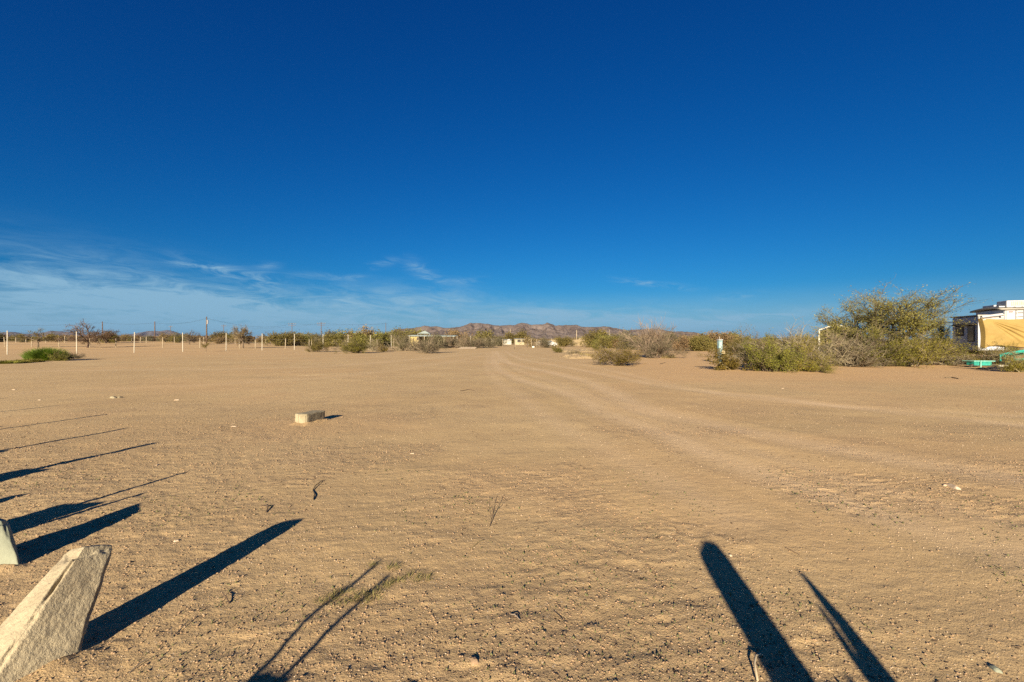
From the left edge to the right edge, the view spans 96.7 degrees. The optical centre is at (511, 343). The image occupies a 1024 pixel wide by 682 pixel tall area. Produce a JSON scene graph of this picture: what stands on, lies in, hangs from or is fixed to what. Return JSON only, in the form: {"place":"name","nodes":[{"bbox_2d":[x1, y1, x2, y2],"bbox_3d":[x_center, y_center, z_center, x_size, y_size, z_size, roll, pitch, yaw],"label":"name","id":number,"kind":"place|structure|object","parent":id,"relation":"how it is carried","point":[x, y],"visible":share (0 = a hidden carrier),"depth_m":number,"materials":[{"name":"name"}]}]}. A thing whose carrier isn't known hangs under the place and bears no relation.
{"place":"outdoors","nodes":[
{"label":"outdoors","id":0,"kind":"place"},
{"bbox_2d":[1,330,254,342],"bbox_3d":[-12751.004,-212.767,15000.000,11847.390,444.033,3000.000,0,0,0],"label":"mountain range","id":1,"kind":"structure","parent":0,"point":[149,333],"depth_m":14819.23,"materials":[{"name":"brown stone"}]},
{"bbox_2d":[0,341,1023,681],"bbox_3d":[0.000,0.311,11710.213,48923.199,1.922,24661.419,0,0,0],"label":"ground","id":2,"kind":"structure","parent":0,"point":[510,387],"depth_m":3.42,"materials":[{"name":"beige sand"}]},
{"bbox_2d":[0,518,18,563],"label":"concrete chunk","id":3,"kind":"object","parent":2,"relation":"on","point":[8,552],"visible":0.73,"depth_m":2.56,"materials":[{"name":"beige concrete"}]},
{"bbox_2d":[0,360,21,363],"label":"weed patch","id":4,"kind":"object","parent":2,"relation":"on","point":[7,361],"visible":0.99,"depth_m":27.86,"materials":[{"name":"green plant"}]},
{"bbox_2d":[6,328,60,346],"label":"mesquite tree","id":5,"kind":"object","parent":2,"relation":"on","point":[45,338],"visible":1,"depth_m":87.88,"materials":[{"name":"brown plant"}]},
{"bbox_2d":[17,346,71,360],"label":"green weed","id":6,"kind":"object","parent":2,"relation":"on","point":[39,353],"visible":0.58,"depth_m":32.05,"materials":[{"name":"green plant"}]},
{"bbox_2d":[0,544,110,681],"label":"concrete chunk","id":7,"kind":"object","parent":2,"relation":"on","point":[46,621],"visible":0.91,"depth_m":1.78,"materials":[{"name":"beige concrete"}]},
{"bbox_2d":[44,348,75,360],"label":"desert shrub","id":8,"kind":"object","parent":2,"relation":"on","point":[59,357],"visible":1,"depth_m":32.10,"materials":[{"name":"green plant"}]},
{"bbox_2d":[57,318,105,347],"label":"mesquite tree","id":9,"kind":"object","parent":2,"relation":"on","point":[87,334],"visible":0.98,"depth_m":84.98,"materials":[{"name":"brown plant"}]},
{"bbox_2d":[90,330,121,342],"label":"mesquite tree","id":10,"kind":"object","parent":2,"relation":"on","point":[106,335],"visible":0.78,"depth_m":119.25,"materials":[{"name":"brown plant"}]},
{"bbox_2d":[99,332,120,342],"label":"distant shrub","id":11,"kind":"object","parent":2,"relation":"on","point":[109,340],"visible":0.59,"depth_m":123.90,"materials":[{"name":"green plant"}]},
{"bbox_2d":[0,336,270,344],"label":"field fence","id":12,"kind":"object","parent":2,"relation":"on","point":[131,338],"visible":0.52,"depth_m":124.83,"materials":[{"name":"wood"}]},
{"bbox_2d":[4,337,311,348],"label":"field fence","id":13,"kind":"object","parent":2,"relation":"on","point":[162,342],"visible":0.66,"depth_m":87.38,"materials":[{"name":"metal"}]},
{"bbox_2d":[156,332,175,341],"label":"distant shrub","id":14,"kind":"object","parent":2,"relation":"on","point":[164,336],"visible":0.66,"depth_m":133.53,"materials":[{"name":"brown plant"}]},
{"bbox_2d":[165,335,183,342],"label":"distant shrub","id":15,"kind":"object","parent":2,"relation":"on","point":[178,339],"visible":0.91,"depth_m":127.84,"materials":[{"name":"green plant"}]},
{"bbox_2d":[183,329,204,344],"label":"mesquite tree","id":16,"kind":"object","parent":2,"relation":"on","point":[191,339],"visible":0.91,"depth_m":111.14,"materials":[{"name":"brown plant"}]},
{"bbox_2d":[207,330,227,341],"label":"distant shrub","id":17,"kind":"object","parent":2,"relation":"on","point":[219,334],"visible":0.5,"depth_m":139.68,"materials":[{"name":"green plant"}]},
{"bbox_2d":[212,335,229,343],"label":"distant shrub","id":18,"kind":"object","parent":2,"relation":"on","point":[220,340],"visible":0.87,"depth_m":122.27,"materials":[{"name":"brown plant"}]},
{"bbox_2d":[3,331,470,354],"bbox_3d":[-34.174,-0.184,80.495,0.201,3.408,83.649,0,0,35],"label":"white post fence","id":19,"kind":"object","parent":2,"relation":"on","point":[294,339],"visible":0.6,"depth_m":63.45,"materials":[{"name":"wood"}]},
{"bbox_2d":[228,326,252,347],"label":"mesquite tree","id":20,"kind":"object","parent":2,"relation":"on","point":[240,335],"visible":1,"depth_m":85.01,"materials":[{"name":"brown plant"}]},
{"bbox_2d":[258,331,293,345],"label":"distant shrub","id":21,"kind":"object","parent":2,"relation":"on","point":[274,341],"visible":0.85,"depth_m":106.87,"materials":[{"name":"green plant"}]},
{"bbox_2d":[280,330,305,345],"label":"distant shrub","id":22,"kind":"object","parent":2,"relation":"on","point":[297,336],"visible":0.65,"depth_m":108.94,"materials":[{"name":"green plant"}]},
{"bbox_2d":[293,333,312,345],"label":"distant shrub","id":23,"kind":"object","parent":2,"relation":"on","point":[303,340],"visible":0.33,"depth_m":115.64,"materials":[{"name":"green plant"}]},
{"bbox_2d":[295,410,324,422],"bbox_3d":[-3.204,1.177,7.233,0.230,0.170,0.445,0,0,16],"label":"concrete block","id":24,"kind":"object","parent":2,"relation":"on","point":[309,416],"depth_m":7.10,"materials":[{"name":"beige concrete"}]},
{"bbox_2d":[301,333,330,351],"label":"desert shrub","id":25,"kind":"object","parent":2,"relation":"on","point":[317,345],"visible":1,"depth_m":63.23,"materials":[{"name":"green plant"}]},
{"bbox_2d":[313,327,334,343],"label":"distant shrub","id":26,"kind":"object","parent":2,"relation":"on","point":[329,331],"visible":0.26,"depth_m":109.72,"materials":[{"name":"green plant"}]},
{"bbox_2d":[310,588,345,605],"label":"grass tuft","id":27,"kind":"object","parent":2,"relation":"on","point":[327,599],"visible":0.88,"depth_m":2.21,"materials":[{"name":"green plant"}]},
{"bbox_2d":[320,332,346,346],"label":"distant shrub","id":28,"kind":"object","parent":2,"relation":"on","point":[333,339],"visible":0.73,"depth_m":105.22,"materials":[{"name":"green plant"}]},
{"bbox_2d":[327,583,359,601],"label":"grass tuft","id":29,"kind":"object","parent":2,"relation":"on","point":[333,592],"visible":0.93,"depth_m":2.28,"materials":[{"name":"green plant"}]},
{"bbox_2d":[331,327,356,339],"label":"desert tree","id":30,"kind":"object","parent":2,"relation":"on","point":[344,333],"visible":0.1,"depth_m":110.94,"materials":[{"name":"green plant"}]},
{"bbox_2d":[334,337,373,353],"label":"desert shrub","id":31,"kind":"object","parent":2,"relation":"on","point":[354,346],"visible":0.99,"depth_m":55.96,"materials":[{"name":"green plant"}]},
{"bbox_2d":[340,324,376,339],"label":"desert tree","id":32,"kind":"object","parent":2,"relation":"on","point":[367,331],"visible":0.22,"depth_m":108.86,"materials":[{"name":"brown plant"}]},
{"bbox_2d":[344,587,372,601],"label":"grass tuft","id":33,"kind":"object","parent":2,"relation":"on","point":[358,597],"visible":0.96,"depth_m":2.23,"materials":[{"name":"green plant"}]},
{"bbox_2d":[346,329,387,346],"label":"distant shrub","id":34,"kind":"object","parent":2,"relation":"on","point":[376,337],"visible":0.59,"depth_m":101.48,"materials":[{"name":"green plant"}]},
{"bbox_2d":[364,337,387,350],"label":"desert shrub","id":35,"kind":"object","parent":2,"relation":"on","point":[373,348],"visible":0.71,"depth_m":67.42,"materials":[{"name":"brown plant"}]},
{"bbox_2d":[376,342,388,351],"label":"creosote bush","id":36,"kind":"object","parent":2,"relation":"on","point":[384,349],"visible":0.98,"depth_m":63.53,"materials":[{"name":"green plant"}]},
{"bbox_2d":[373,328,397,345],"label":"desert tree","id":37,"kind":"object","parent":2,"relation":"on","point":[386,334],"visible":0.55,"depth_m":118.23,"materials":[{"name":"green plant"}]},
{"bbox_2d":[376,574,406,587],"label":"grass tuft","id":38,"kind":"object","parent":2,"relation":"on","point":[398,580],"visible":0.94,"depth_m":2.37,"materials":[{"name":"plant"}]},
{"bbox_2d":[384,329,423,350],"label":"desert shrub","id":39,"kind":"object","parent":2,"relation":"on","point":[400,345],"visible":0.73,"depth_m":71.52,"materials":[{"name":"brown plant"}]},
{"bbox_2d":[390,326,422,341],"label":"desert tree","id":40,"kind":"object","parent":2,"relation":"on","point":[397,331],"visible":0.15,"depth_m":124.44,"materials":[{"name":"green plant"}]},
{"bbox_2d":[406,337,423,350],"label":"desert shrub","id":41,"kind":"object","parent":2,"relation":"on","point":[413,348],"visible":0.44,"depth_m":67.21,"materials":[{"name":"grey plant"}]},
{"bbox_2d":[405,332,448,352],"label":"desert shrub","id":42,"kind":"object","parent":2,"relation":"on","point":[428,347],"visible":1,"depth_m":56.22,"materials":[{"name":"brown plant"}]},
{"bbox_2d":[421,332,446,347],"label":"desert tree","id":43,"kind":"object","parent":2,"relation":"on","point":[438,338],"visible":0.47,"depth_m":91.48,"materials":[{"name":"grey plant"}]},
{"bbox_2d":[410,335,457,346],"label":"open shed","id":44,"kind":"structure","parent":2,"relation":"on","point":[423,336],"depth_m":100.72,"materials":[{"name":"yellow wood"}]},
{"bbox_2d":[442,332,472,347],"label":"desert shrub","id":45,"kind":"object","parent":2,"relation":"on","point":[452,341],"visible":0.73,"depth_m":97.16,"materials":[{"name":"brown plant"}]},
{"bbox_2d":[445,328,474,342],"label":"desert tree","id":46,"kind":"object","parent":2,"relation":"on","point":[453,332],"visible":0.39,"depth_m":147.97,"materials":[{"name":"brown plant"}]},
{"bbox_2d":[457,334,486,346],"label":"desert shrub","id":47,"kind":"object","parent":2,"relation":"on","point":[476,344],"visible":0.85,"depth_m":91.22,"materials":[{"name":"brown plant"}]},
{"bbox_2d":[456,337,487,347],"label":"desert shrub","id":48,"kind":"object","parent":2,"relation":"on","point":[467,343],"visible":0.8,"depth_m":90.88,"materials":[{"name":"plant"}]},
{"bbox_2d":[470,655,478,664],"bbox_3d":[-0.149,1.241,1.789,0.032,0.014,0.051,0,0,-21],"label":"brown stone","id":49,"kind":"object","parent":2,"relation":"on","point":[474,659],"visible":1,"depth_m":1.78,"materials":[{"name":"stone"}]},
{"bbox_2d":[471,328,495,342],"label":"desert tree","id":50,"kind":"object","parent":2,"relation":"on","point":[479,335],"visible":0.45,"depth_m":157.56,"materials":[{"name":"green plant"}]},
{"bbox_2d":[476,334,498,347],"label":"desert shrub","id":51,"kind":"object","parent":2,"relation":"on","point":[490,344],"visible":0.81,"depth_m":97.41,"materials":[{"name":"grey plant"}]},
{"bbox_2d":[493,335,508,345],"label":"desert tree","id":52,"kind":"object","parent":2,"relation":"on","point":[499,343],"visible":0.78,"depth_m":117.77,"materials":[{"name":"grey plant"}]},
{"bbox_2d":[0,414,1023,681],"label":"soil clods","id":53,"kind":"object","parent":2,"relation":"on","point":[444,580],"visible":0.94,"depth_m":2.24,"materials":[{"name":"brown soil"}]},
{"bbox_2d":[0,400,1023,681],"bbox_3d":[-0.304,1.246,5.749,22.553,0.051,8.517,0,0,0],"label":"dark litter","id":54,"kind":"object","parent":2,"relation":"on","point":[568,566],"visible":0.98,"depth_m":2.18,"materials":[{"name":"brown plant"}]},
{"bbox_2d":[503,328,531,343],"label":"desert tree","id":55,"kind":"object","parent":2,"relation":"on","point":[521,334],"visible":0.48,"depth_m":173.70,"materials":[{"name":"green plant"}]},
{"bbox_2d":[518,337,540,346],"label":"desert tree","id":56,"kind":"object","parent":2,"relation":"on","point":[526,339],"visible":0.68,"depth_m":111.75,"materials":[{"name":"brown plant"}]},
{"bbox_2d":[539,335,551,347],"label":"desert tree","id":57,"kind":"object","parent":2,"relation":"on","point":[544,342],"visible":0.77,"depth_m":99.47,"materials":[{"name":"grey plant"}]},
{"bbox_2d":[551,345,564,352],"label":"desert shrub","id":58,"kind":"object","parent":2,"relation":"on","point":[558,350],"visible":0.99,"depth_m":59.83,"materials":[{"name":"green plant"}]},
{"bbox_2d":[553,335,576,346],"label":"desert tree","id":59,"kind":"object","parent":2,"relation":"on","point":[564,342],"visible":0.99,"depth_m":115.99,"materials":[{"name":"green plant"}]},
{"bbox_2d":[551,339,584,345],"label":"block wall","id":60,"kind":"structure","parent":2,"relation":"on","point":[578,341],"depth_m":140.00,"materials":[{"name":"beige concrete"}]},
{"bbox_2d":[554,348,598,351],"bbox_3d":[9.401,1.038,67.340,6.837,0.523,7.000,0,0,0],"label":"dirt mound","id":61,"kind":"object","parent":2,"relation":"on","point":[579,350],"visible":0.45,"depth_m":64.93,"materials":[{"name":"beige soil"}]},
{"bbox_2d":[562,353,598,358],"bbox_3d":[5.784,1.085,39.118,3.039,0.449,5.000,0,0,0],"label":"dirt mound","id":62,"kind":"object","parent":2,"relation":"on","point":[575,356],"visible":0.68,"depth_m":37.31,"materials":[{"name":"beige sand"}]},
{"bbox_2d":[579,327,611,346],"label":"desert tree","id":63,"kind":"object","parent":2,"relation":"on","point":[589,336],"visible":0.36,"depth_m":106.03,"materials":[{"name":"green plant"}]},
{"bbox_2d":[590,333,609,347],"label":"desert tree","id":64,"kind":"object","parent":2,"relation":"on","point":[606,336],"visible":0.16,"depth_m":102.31,"materials":[{"name":"green plant"}]},
{"bbox_2d":[596,333,618,348],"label":"distant shrub","id":65,"kind":"object","parent":2,"relation":"on","point":[603,341],"visible":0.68,"depth_m":94.38,"materials":[{"name":"green plant"}]},
{"bbox_2d":[586,340,642,365],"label":"creosote bush","id":66,"kind":"object","parent":2,"relation":"on","point":[626,358],"visible":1,"depth_m":25.21,"materials":[{"name":"green plant"}]},
{"bbox_2d":[615,332,642,349],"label":"distant shrub","id":67,"kind":"object","parent":2,"relation":"on","point":[627,344],"visible":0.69,"depth_m":80.02,"materials":[{"name":"brown plant"}]},
{"bbox_2d":[617,317,678,356],"bbox_3d":[12.462,-0.669,39.888,5.654,4.217,5.817,0,0,-16],"label":"leafless shrub","id":68,"kind":"object","parent":2,"relation":"on","point":[653,336],"visible":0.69,"depth_m":39.58,"materials":[{"name":"brown plant"}]},
{"bbox_2d":[629,332,691,357],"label":"twig thicket","id":69,"kind":"object","parent":2,"relation":"on","point":[658,350],"visible":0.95,"depth_m":37.77,"materials":[{"name":"brown plant"}]},
{"bbox_2d":[665,329,689,349],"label":"distant shrub","id":70,"kind":"object","parent":2,"relation":"on","point":[671,335],"visible":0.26,"depth_m":76.09,"materials":[{"name":"brown plant"}]},
{"bbox_2d":[672,336,693,350],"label":"distant shrub","id":71,"kind":"object","parent":2,"relation":"on","point":[682,341],"visible":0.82,"depth_m":70.03,"materials":[{"name":"brown plant"}]},
{"bbox_2d":[685,335,711,350],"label":"distant shrub","id":72,"kind":"object","parent":2,"relation":"on","point":[700,348],"visible":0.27,"depth_m":69.91,"materials":[{"name":"green plant"}]},
{"bbox_2d":[688,331,716,350],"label":"distant shrub","id":73,"kind":"object","parent":2,"relation":"on","point":[701,339],"visible":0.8,"depth_m":69.07,"materials":[{"name":"green plant"}]},
{"bbox_2d":[717,337,722,362],"bbox_3d":[13.073,0.420,28.504,0.415,1.660,0.250,0,0,-8],"label":"power pedestal","id":74,"kind":"object","parent":2,"relation":"on","point":[719,341],"visible":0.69,"depth_m":28.41,"materials":[{"name":"white paint"}]},
{"bbox_2d":[707,330,747,346],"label":"distant shrub","id":75,"kind":"object","parent":2,"relation":"on","point":[725,336],"visible":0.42,"depth_m":93.19,"materials":[{"name":"brown plant"}]},
{"bbox_2d":[697,336,761,356],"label":"desert shrub","id":76,"kind":"object","parent":2,"relation":"on","point":[730,348],"visible":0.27,"depth_m":39.92,"materials":[{"name":"green plant"}]},
{"bbox_2d":[704,345,769,370],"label":"creosote bush","id":77,"kind":"object","parent":2,"relation":"on","point":[726,363],"visible":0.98,"depth_m":21.05,"materials":[{"name":"green plant"}]},
{"bbox_2d":[724,333,756,346],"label":"distant shrub","id":78,"kind":"object","parent":2,"relation":"on","point":[739,340],"visible":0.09,"depth_m":66.75,"materials":[{"name":"green plant"}]},
{"bbox_2d":[720,324,786,367],"bbox_3d":[12.199,0.174,23.322,2.980,2.555,3.006,0,0,13],"label":"desert shrub","id":79,"kind":"object","parent":2,"relation":"on","point":[745,352],"visible":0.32,"depth_m":23.18,"materials":[{"name":"green plant"}]},
{"bbox_2d":[753,653,764,680],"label":"wire loop","id":80,"kind":"object","parent":2,"relation":"on","point":[754,663],"visible":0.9,"depth_m":1.74,"materials":[{"name":"metal"}]},
{"bbox_2d":[739,327,815,372],"bbox_3d":[11.589,0.368,20.449,2.704,2.101,3.427,0,0,17],"label":"desert shrub","id":81,"kind":"object","parent":2,"relation":"on","point":[762,358],"visible":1,"depth_m":19.61,"materials":[{"name":"green plant"}]},
{"bbox_2d":[763,334,795,347],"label":"distant shrub","id":82,"kind":"object","parent":2,"relation":"on","point":[773,336],"visible":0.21,"depth_m":68.02,"materials":[{"name":"brown plant"}]},
{"bbox_2d":[756,333,831,371],"bbox_3d":[12.810,0.369,20.929,3.437,2.013,2.934,0,0,12],"label":"creosote bush","id":83,"kind":"object","parent":2,"relation":"on","point":[807,354],"visible":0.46,"depth_m":20.27,"materials":[{"name":"green plant"}]},
{"bbox_2d":[743,316,861,369],"bbox_3d":[13.934,0.006,21.696,4.473,2.742,3.847,0,0,42],"label":"leafless shrub","id":84,"kind":"object","parent":2,"relation":"on","point":[799,342],"visible":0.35,"depth_m":21.12,"materials":[{"name":"brown plant"}]},
{"bbox_2d":[791,332,817,350],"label":"distant shrub","id":85,"kind":"object","parent":2,"relation":"on","point":[807,334],"visible":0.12,"depth_m":73.51,"materials":[{"name":"brown plant"}]},
{"bbox_2d":[800,348,844,373],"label":"creosote bush","id":86,"kind":"object","parent":2,"relation":"on","point":[826,368],"visible":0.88,"depth_m":19.58,"materials":[{"name":"green plant"}]},
{"bbox_2d":[792,332,857,363],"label":"desert shrub","id":87,"kind":"object","parent":2,"relation":"on","point":[820,346],"visible":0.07,"depth_m":29.10,"materials":[{"name":"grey plant"}]},
{"bbox_2d":[803,326,903,367],"bbox_3d":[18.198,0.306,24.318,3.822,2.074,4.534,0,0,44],"label":"leafless shrub","id":88,"kind":"object","parent":2,"relation":"on","point":[856,356],"visible":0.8,"depth_m":23.80,"materials":[{"name":"brown plant"}]},
{"bbox_2d":[822,328,921,366],"bbox_3d":[19.745,0.217,25.210,4.344,2.300,4.380,0,0,21],"label":"desert shrub","id":89,"kind":"object","parent":2,"relation":"on","point":[898,353],"visible":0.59,"depth_m":24.19,"materials":[{"name":"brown plant"}]},
{"bbox_2d":[809,278,992,362],"bbox_3d":[22.614,-1.291,28.041,9.067,5.325,8.065,0,0,5],"label":"palo verde tree","id":90,"kind":"object","parent":2,"relation":"on","point":[911,319],"visible":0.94,"depth_m":26.93,"materials":[{"name":"green plant"}]},
{"bbox_2d":[863,322,969,368],"bbox_3d":[21.566,0.096,24.380,4.896,2.545,6.292,0,0,27],"label":"creosote bush","id":91,"kind":"object","parent":2,"relation":"on","point":[922,350],"visible":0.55,"depth_m":24.08,"materials":[{"name":"green plant"}]},
{"bbox_2d":[903,335,979,364],"bbox_3d":[24.256,0.393,26.499,3.775,2.017,4.317,0,0,11],"label":"desert shrub","id":92,"kind":"object","parent":2,"relation":"on","point":[957,351],"visible":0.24,"depth_m":25.58,"materials":[{"name":"green plant"}]},
{"bbox_2d":[931,311,968,350],"bbox_3d":[30.880,-0.608,32.026,2.596,3.935,2.530,0,0,37],"label":"palo verde tree","id":93,"kind":"object","parent":2,"relation":"on","point":[942,330],"visible":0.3,"depth_m":32.07,"materials":[{"name":"green plant"}]},
{"bbox_2d":[923,352,992,365],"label":"leafless shrub","id":94,"kind":"object","parent":2,"relation":"on","point":[957,362],"visible":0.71,"depth_m":25.39,"materials":[{"name":"plant"}]},
{"bbox_2d":[948,338,1016,359],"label":"creosote bush","id":95,"kind":"object","parent":2,"relation":"on","point":[984,353],"visible":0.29,"depth_m":25.79,"materials":[{"name":"green plant"}]},
{"bbox_2d":[951,300,1023,356],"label":"camper trailer","id":96,"kind":"object","parent":2,"relation":"on","point":[1007,309],"visible":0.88,"depth_m":27.27,"materials":[{"name":"grey"}]},
{"bbox_2d":[978,316,1023,346],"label":"tan tarp","id":97,"kind":"object","parent":96,"relation":"hanging from","point":[1009,331],"visible":0.98,"depth_m":26.43,"materials":[{"name":"fabric"}]},
{"bbox_2d":[962,350,1023,366],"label":"teal trailer frame","id":98,"kind":"object","parent":2,"relation":"on","point":[971,363],"visible":0.52,"depth_m":23.75,"materials":[{"name":"paint"}]},
{"bbox_2d":[986,664,1002,674],"bbox_3d":[1.857,1.252,1.753,0.031,0.014,0.054,0,0,12],"label":"grey stone","id":99,"kind":"object","parent":2,"relation":"on","point":[993,668],"visible":1,"depth_m":1.74,"materials":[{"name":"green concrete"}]},
{"bbox_2d":[975,346,1019,363],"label":"desert shrub","id":100,"kind":"object","parent":2,"relation":"on","point":[992,359],"visible":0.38,"depth_m":24.96,"materials":[{"name":"green plant"}]},
{"bbox_2d":[990,341,1023,371],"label":"creosote bush","id":101,"kind":"object","parent":2,"relation":"on","point":[1012,365],"visible":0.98,"depth_m":19.74,"materials":[{"name":"green plant"}]},
{"bbox_2d":[0,0,1023,340],"label":"sky","id":102,"kind":"structure","parent":0,"point":[725,166],"materials":[{"name":"blue"}]},
{"bbox_2d":[393,323,708,339],"bbox_3d":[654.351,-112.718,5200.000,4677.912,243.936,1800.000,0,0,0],"label":"mountain range","id":103,"kind":"structure","parent":0,"point":[549,330],"depth_m":4985.50,"materials":[{"name":"brown stone"}]},
{"bbox_2d":[818,325,853,347],"bbox_3d":[32.632,-0.330,45.608,3.304,3.159,1.320,0,0,33],"label":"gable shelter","id":104,"kind":"object","parent":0,"point":[828,335],"visible":0.18,"depth_m":45.81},
{"bbox_2d":[969,366,1019,369],"bbox_3d":[23.541,1.189,21.866,2.600,0.162,0.800,0,0,0],"label":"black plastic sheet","id":105,"kind":"object","parent":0,"point":[988,368],"visible":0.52,"depth_m":21.81,"materials":[{"name":"black plastic"}]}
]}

